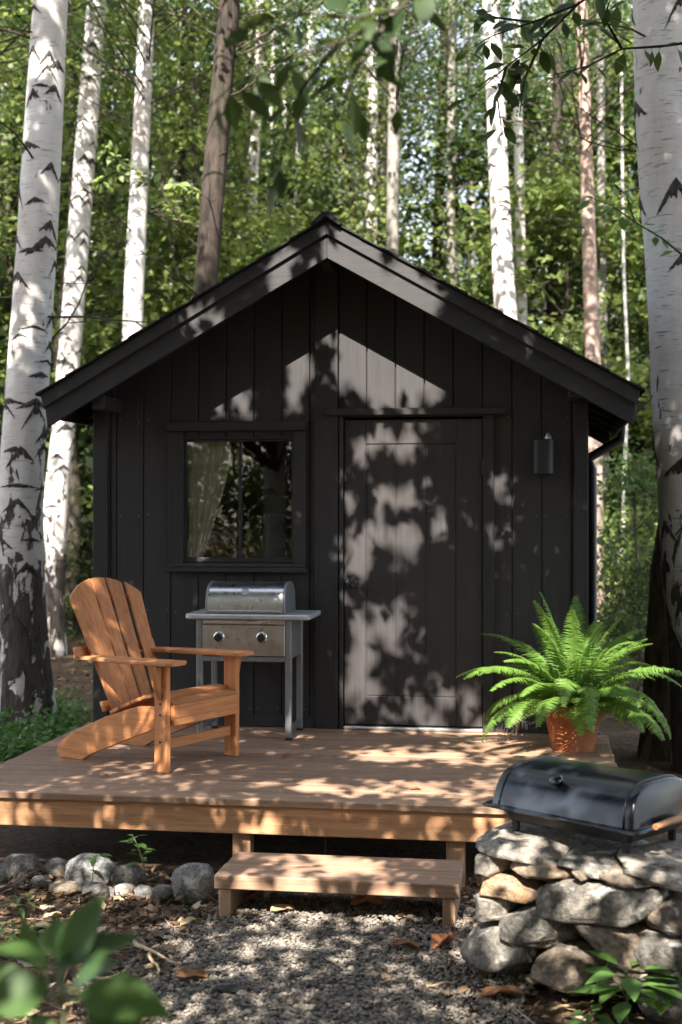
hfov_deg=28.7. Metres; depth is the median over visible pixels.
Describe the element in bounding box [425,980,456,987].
stick
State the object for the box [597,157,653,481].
understorey tree
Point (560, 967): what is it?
stone
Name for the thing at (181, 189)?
leafy branch
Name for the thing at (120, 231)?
slender tree
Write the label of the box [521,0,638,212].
slender tree
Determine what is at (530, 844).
stone
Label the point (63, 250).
understorey tree
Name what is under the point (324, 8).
sky
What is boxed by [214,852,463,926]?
step bench
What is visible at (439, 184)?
slender tree
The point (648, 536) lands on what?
shrub
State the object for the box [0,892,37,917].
seedling
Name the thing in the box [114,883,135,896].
river stone
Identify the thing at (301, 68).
slender tree
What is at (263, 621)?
gas grill
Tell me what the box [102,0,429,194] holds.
slender tree
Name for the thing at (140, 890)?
river stone
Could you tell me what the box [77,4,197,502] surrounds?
slender tree
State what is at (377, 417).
cabin
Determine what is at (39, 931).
seedling
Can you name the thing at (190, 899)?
seedling
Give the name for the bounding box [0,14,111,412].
understorey tree
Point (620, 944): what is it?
stone
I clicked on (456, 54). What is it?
slender tree
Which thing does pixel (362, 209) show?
understorey tree
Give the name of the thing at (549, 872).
stone
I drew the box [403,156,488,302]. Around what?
slender tree
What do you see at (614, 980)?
stone
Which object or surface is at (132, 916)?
leaf litter
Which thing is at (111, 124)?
slender tree
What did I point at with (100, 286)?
understorey tree
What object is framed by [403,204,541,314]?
understorey tree
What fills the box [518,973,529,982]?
pebble
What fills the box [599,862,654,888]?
stone
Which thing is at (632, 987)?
leafy plant
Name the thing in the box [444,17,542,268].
slender tree
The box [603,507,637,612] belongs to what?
shrub
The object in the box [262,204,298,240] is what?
understorey tree
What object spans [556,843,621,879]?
stone
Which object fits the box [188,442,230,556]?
curtain
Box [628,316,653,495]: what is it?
birch tree
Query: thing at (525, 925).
stone
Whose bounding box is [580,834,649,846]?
stone
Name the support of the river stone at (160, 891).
on the ground at (170, 854)
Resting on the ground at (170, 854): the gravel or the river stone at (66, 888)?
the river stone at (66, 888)
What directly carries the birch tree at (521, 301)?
on the ground at (170, 854)
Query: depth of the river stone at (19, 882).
6.36 m
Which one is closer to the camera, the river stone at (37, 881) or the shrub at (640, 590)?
the river stone at (37, 881)
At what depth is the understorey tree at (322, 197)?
24.41 m
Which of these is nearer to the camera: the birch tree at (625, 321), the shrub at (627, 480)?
the shrub at (627, 480)
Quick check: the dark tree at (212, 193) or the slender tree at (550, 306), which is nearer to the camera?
the dark tree at (212, 193)
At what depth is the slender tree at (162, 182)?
26.10 m
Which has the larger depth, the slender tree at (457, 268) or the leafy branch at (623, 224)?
the slender tree at (457, 268)
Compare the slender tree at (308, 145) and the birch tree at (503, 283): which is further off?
the slender tree at (308, 145)
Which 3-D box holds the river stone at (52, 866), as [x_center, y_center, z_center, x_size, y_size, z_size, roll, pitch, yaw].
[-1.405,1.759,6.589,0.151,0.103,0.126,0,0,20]
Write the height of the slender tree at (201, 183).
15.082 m
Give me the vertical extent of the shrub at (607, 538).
2.396 m
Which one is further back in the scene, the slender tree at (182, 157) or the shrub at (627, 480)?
the slender tree at (182, 157)
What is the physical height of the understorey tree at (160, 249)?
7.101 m
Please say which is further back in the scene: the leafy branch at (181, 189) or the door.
the leafy branch at (181, 189)
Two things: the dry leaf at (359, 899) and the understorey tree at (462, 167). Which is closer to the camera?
the dry leaf at (359, 899)
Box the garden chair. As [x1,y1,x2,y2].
[56,577,253,773]
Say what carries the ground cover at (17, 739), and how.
on the ground at (170, 854)
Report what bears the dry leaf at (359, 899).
on the gravel
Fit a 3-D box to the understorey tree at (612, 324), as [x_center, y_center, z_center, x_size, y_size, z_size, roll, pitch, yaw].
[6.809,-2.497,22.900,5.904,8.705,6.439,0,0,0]
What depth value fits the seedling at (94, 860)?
6.18 m
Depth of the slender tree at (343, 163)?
37.30 m
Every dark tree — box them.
[100,0,497,296]
[636,325,670,761]
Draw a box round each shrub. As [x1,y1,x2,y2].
[43,451,92,631]
[44,482,92,634]
[65,531,84,606]
[82,545,92,571]
[593,442,658,670]
[597,497,657,660]
[597,550,652,701]
[603,456,657,605]
[603,491,655,636]
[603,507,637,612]
[604,522,633,557]
[604,540,644,645]
[605,523,655,616]
[607,532,647,617]
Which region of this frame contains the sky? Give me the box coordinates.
[0,0,632,326]
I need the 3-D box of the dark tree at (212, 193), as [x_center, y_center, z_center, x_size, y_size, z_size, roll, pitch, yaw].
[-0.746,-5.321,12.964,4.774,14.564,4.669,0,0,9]
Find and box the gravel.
[70,893,535,1023]
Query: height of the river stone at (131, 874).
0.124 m
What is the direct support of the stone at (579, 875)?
on the stone at (594, 902)
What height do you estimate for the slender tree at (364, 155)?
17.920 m
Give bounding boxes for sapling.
[0,894,172,1023]
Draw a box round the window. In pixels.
[165,421,306,572]
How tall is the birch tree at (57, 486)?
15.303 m
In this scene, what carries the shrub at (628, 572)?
on the ground at (170, 854)
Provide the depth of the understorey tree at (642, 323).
19.88 m
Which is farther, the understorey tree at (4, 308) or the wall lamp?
the understorey tree at (4, 308)
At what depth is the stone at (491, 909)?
5.03 m
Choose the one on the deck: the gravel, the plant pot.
the plant pot
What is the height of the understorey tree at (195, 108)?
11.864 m
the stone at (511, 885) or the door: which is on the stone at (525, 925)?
the stone at (511, 885)
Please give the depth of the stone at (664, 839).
5.10 m
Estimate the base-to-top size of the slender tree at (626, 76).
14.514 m
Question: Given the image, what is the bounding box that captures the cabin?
[35,211,651,734]
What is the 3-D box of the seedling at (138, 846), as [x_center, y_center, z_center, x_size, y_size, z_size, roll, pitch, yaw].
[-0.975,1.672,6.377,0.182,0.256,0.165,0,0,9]
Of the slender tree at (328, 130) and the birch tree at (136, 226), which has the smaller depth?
the birch tree at (136, 226)
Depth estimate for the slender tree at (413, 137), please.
43.81 m
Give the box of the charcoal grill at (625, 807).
[482,756,681,853]
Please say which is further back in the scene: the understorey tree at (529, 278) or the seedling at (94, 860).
the understorey tree at (529, 278)
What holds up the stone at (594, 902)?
on the stone at (525, 925)
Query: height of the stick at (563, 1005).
0.015 m
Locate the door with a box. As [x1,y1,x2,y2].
[343,419,482,726]
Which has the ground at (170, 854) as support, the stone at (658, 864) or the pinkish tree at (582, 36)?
the pinkish tree at (582, 36)
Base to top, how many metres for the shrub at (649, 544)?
2.058 m
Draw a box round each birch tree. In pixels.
[0,0,152,733]
[0,0,216,99]
[0,0,322,340]
[13,0,202,657]
[66,0,319,299]
[132,0,365,241]
[245,0,485,244]
[265,2,275,234]
[275,4,315,230]
[381,0,614,319]
[511,0,581,324]
[546,0,681,773]
[598,71,654,638]
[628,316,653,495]
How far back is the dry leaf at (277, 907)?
5.91 m
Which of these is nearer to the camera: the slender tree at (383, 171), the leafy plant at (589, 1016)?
the leafy plant at (589, 1016)
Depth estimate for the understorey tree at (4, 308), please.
21.18 m
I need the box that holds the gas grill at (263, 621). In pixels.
[186,581,320,740]
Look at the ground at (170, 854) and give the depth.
7.11 m
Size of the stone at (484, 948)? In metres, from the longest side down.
0.374 x 0.304 x 0.205 m
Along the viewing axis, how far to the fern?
7.71 m
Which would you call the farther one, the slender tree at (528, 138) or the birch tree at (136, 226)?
the slender tree at (528, 138)
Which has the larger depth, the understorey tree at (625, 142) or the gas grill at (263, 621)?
the understorey tree at (625, 142)
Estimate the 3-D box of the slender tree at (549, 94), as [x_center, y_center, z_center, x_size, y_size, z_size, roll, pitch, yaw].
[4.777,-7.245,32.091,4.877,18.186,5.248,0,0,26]
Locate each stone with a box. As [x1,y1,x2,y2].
[0,863,12,882]
[3,853,39,878]
[12,878,25,888]
[29,875,50,888]
[42,857,67,877]
[49,881,82,897]
[64,853,115,885]
[81,882,109,900]
[107,886,114,898]
[110,864,144,886]
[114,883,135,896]
[134,884,151,899]
[147,884,172,902]
[171,862,216,904]
[211,984,240,993]
[460,920,543,974]
[473,892,522,921]
[474,853,512,876]
[476,821,585,864]
[479,869,549,903]
[499,901,582,948]
[510,861,574,880]
[530,938,607,995]
[534,878,668,927]
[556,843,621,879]
[572,870,589,880]
[573,920,656,971]
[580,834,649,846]
[596,961,660,990]
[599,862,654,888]
[617,841,681,891]
[633,930,681,977]
[637,975,681,1023]
[644,890,681,935]
[657,833,681,842]
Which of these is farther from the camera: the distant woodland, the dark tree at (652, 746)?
the distant woodland
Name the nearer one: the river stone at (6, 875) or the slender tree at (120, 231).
the river stone at (6, 875)
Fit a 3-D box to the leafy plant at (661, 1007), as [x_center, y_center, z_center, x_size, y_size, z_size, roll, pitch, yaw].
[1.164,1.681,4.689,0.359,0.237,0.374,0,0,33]
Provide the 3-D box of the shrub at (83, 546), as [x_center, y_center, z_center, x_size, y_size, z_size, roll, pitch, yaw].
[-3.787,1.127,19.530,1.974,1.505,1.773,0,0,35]
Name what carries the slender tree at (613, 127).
on the ground at (170, 854)
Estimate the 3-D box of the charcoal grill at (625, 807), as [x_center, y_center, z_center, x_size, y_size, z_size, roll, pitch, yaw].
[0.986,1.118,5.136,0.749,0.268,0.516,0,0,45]
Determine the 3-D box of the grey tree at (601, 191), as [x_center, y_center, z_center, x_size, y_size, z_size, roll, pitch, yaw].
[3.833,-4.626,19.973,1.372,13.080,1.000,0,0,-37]
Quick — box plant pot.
[544,706,603,752]
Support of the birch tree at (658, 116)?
on the ground at (170, 854)
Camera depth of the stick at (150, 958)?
5.21 m
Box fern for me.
[455,592,681,741]
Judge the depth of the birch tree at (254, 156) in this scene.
19.94 m
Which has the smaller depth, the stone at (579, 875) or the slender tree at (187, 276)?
the stone at (579, 875)
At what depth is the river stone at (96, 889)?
6.16 m
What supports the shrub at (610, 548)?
on the ground at (170, 854)
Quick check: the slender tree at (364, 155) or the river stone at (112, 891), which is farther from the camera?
the slender tree at (364, 155)
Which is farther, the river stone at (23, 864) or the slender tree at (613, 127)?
the slender tree at (613, 127)
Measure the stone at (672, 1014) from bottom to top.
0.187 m
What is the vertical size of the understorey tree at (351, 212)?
9.522 m
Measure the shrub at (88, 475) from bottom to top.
2.664 m
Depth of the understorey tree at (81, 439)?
19.74 m
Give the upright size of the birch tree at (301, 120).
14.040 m
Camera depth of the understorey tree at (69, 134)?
18.37 m
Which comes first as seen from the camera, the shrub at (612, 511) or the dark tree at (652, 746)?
the dark tree at (652, 746)
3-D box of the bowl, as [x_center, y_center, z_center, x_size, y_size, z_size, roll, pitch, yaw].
[-0.855,0.260,9.011,0.260,0.100,0.260,0,0,9]
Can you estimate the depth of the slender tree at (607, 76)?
32.76 m
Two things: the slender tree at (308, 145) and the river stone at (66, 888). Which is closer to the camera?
the river stone at (66, 888)
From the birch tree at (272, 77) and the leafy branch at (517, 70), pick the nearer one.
the leafy branch at (517, 70)
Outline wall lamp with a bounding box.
[532,433,553,474]
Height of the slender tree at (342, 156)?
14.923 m
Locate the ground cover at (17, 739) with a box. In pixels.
[0,627,644,763]
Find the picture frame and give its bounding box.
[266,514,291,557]
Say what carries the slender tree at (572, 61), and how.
on the ground at (170, 854)
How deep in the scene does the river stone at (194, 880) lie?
6.11 m
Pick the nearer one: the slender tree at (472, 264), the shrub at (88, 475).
the shrub at (88, 475)
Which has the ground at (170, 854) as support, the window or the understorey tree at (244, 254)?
the understorey tree at (244, 254)
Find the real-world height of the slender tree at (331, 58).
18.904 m
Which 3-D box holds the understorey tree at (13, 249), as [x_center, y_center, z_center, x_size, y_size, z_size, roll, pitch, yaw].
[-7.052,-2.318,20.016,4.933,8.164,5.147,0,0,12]
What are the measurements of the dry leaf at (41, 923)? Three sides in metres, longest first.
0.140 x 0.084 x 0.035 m
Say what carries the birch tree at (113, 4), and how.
on the ground at (170, 854)
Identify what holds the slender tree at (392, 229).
on the ground at (170, 854)
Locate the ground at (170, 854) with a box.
[0,632,681,1023]
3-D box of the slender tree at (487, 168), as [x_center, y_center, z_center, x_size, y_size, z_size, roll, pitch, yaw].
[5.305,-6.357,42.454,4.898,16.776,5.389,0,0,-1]
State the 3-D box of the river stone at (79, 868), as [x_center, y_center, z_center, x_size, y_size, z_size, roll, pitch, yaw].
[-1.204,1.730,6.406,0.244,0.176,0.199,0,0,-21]
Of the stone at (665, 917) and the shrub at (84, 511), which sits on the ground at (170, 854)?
the shrub at (84, 511)
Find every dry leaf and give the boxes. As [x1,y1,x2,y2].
[31,921,49,929]
[43,911,60,918]
[176,968,207,977]
[180,917,195,925]
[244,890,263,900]
[271,904,294,911]
[351,895,383,905]
[390,939,418,947]
[431,932,453,948]
[480,985,521,996]
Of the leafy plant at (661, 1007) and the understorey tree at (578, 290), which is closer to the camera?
the leafy plant at (661, 1007)
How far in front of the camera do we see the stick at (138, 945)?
5.35 m
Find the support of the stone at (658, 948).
on the stone at (672, 1014)
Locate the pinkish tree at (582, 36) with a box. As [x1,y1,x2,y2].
[397,0,647,649]
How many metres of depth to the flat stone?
4.92 m
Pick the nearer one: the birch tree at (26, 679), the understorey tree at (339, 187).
the birch tree at (26, 679)
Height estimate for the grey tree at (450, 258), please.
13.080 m
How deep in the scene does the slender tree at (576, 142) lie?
34.77 m
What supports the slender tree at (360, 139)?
on the ground at (170, 854)
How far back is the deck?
6.85 m
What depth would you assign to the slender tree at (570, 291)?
37.93 m
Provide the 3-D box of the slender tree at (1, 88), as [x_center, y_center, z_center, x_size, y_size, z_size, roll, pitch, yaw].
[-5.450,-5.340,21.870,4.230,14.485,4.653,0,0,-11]
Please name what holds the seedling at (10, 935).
on the ground at (170, 854)
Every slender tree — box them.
[0,0,175,222]
[0,17,124,273]
[2,1,237,341]
[10,35,233,291]
[77,0,297,300]
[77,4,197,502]
[78,0,317,291]
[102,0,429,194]
[148,73,192,295]
[154,62,281,297]
[201,0,365,227]
[208,0,547,255]
[228,26,360,222]
[261,0,527,244]
[281,0,552,276]
[286,33,360,224]
[290,0,481,201]
[298,34,429,260]
[304,0,464,251]
[308,2,433,258]
[315,84,365,223]
[330,0,574,298]
[346,26,461,262]
[349,0,563,287]
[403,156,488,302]
[407,0,613,237]
[409,0,634,336]
[433,0,630,321]
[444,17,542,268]
[455,0,589,320]
[459,65,561,282]
[462,19,575,306]
[508,0,652,507]
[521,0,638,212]
[522,0,625,344]
[528,42,627,334]
[563,1,638,465]
[569,0,644,331]
[605,2,639,199]
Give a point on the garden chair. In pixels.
(160, 715)
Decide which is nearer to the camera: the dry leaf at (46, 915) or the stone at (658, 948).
the stone at (658, 948)
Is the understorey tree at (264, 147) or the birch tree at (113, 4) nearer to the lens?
the birch tree at (113, 4)
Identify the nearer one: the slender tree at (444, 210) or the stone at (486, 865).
the stone at (486, 865)
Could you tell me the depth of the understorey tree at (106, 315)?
21.51 m
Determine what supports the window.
in the cabin
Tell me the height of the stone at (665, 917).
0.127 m
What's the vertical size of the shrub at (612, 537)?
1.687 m
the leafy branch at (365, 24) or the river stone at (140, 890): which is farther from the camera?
the river stone at (140, 890)
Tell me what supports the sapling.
on the ground at (170, 854)
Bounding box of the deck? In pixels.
[0,723,616,886]
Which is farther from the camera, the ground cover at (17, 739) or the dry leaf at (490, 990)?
the ground cover at (17, 739)
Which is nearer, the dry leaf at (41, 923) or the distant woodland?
the dry leaf at (41, 923)
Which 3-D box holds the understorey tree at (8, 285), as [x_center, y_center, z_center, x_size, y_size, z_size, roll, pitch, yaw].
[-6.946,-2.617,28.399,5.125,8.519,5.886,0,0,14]
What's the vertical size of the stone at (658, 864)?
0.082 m
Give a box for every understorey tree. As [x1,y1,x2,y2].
[0,0,178,523]
[0,0,254,635]
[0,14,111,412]
[0,117,151,441]
[0,187,123,526]
[0,212,14,414]
[0,219,55,431]
[0,260,158,573]
[56,161,168,456]
[62,0,346,339]
[70,181,373,522]
[92,238,193,457]
[104,6,365,304]
[158,146,380,315]
[183,3,347,275]
[261,48,472,289]
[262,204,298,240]
[263,195,431,262]
[381,68,642,513]
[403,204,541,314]
[437,152,657,558]
[460,206,578,322]
[481,73,652,514]
[528,0,647,511]
[539,171,641,511]
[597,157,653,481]
[601,240,654,502]
[607,174,656,506]
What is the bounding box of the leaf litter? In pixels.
[0,652,680,1023]
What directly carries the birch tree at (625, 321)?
on the ground at (170, 854)
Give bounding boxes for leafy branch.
[91,141,200,222]
[187,0,446,213]
[446,0,681,144]
[579,182,681,256]
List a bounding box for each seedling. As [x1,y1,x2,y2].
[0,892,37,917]
[0,922,18,941]
[30,923,46,932]
[84,853,111,881]
[119,834,156,884]
[182,896,194,902]
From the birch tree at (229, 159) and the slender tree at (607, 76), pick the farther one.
the slender tree at (607, 76)
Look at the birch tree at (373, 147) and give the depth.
21.91 m
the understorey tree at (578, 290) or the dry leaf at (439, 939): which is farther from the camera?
the understorey tree at (578, 290)
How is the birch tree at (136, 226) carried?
on the ground at (170, 854)
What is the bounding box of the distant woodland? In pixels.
[21,0,628,330]
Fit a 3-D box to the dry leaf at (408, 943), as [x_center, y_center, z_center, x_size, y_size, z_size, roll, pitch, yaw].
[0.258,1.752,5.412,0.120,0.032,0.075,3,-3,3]
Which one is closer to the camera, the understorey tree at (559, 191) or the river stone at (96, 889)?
the river stone at (96, 889)
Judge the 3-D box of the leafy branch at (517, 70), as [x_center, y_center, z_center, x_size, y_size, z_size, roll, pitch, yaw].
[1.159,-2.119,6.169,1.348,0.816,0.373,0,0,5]
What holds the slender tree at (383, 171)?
on the ground at (170, 854)
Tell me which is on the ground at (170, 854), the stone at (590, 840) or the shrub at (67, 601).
the shrub at (67, 601)
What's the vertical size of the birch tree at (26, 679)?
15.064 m
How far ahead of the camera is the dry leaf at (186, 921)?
5.72 m
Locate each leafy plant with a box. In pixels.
[566,950,681,1023]
[566,1004,613,1023]
[619,974,681,1014]
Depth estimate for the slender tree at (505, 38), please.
29.30 m
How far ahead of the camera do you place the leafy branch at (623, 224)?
8.61 m
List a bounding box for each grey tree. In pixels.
[400,0,480,285]
[542,13,643,510]
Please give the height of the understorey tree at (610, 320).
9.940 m
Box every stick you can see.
[132,940,178,963]
[147,952,159,973]
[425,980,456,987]
[550,1000,593,1010]
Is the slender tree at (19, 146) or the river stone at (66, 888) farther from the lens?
the slender tree at (19, 146)
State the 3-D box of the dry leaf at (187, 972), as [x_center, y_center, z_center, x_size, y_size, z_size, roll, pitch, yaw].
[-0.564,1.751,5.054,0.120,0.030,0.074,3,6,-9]
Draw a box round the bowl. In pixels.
[203,543,233,556]
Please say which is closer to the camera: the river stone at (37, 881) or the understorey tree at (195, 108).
the river stone at (37, 881)

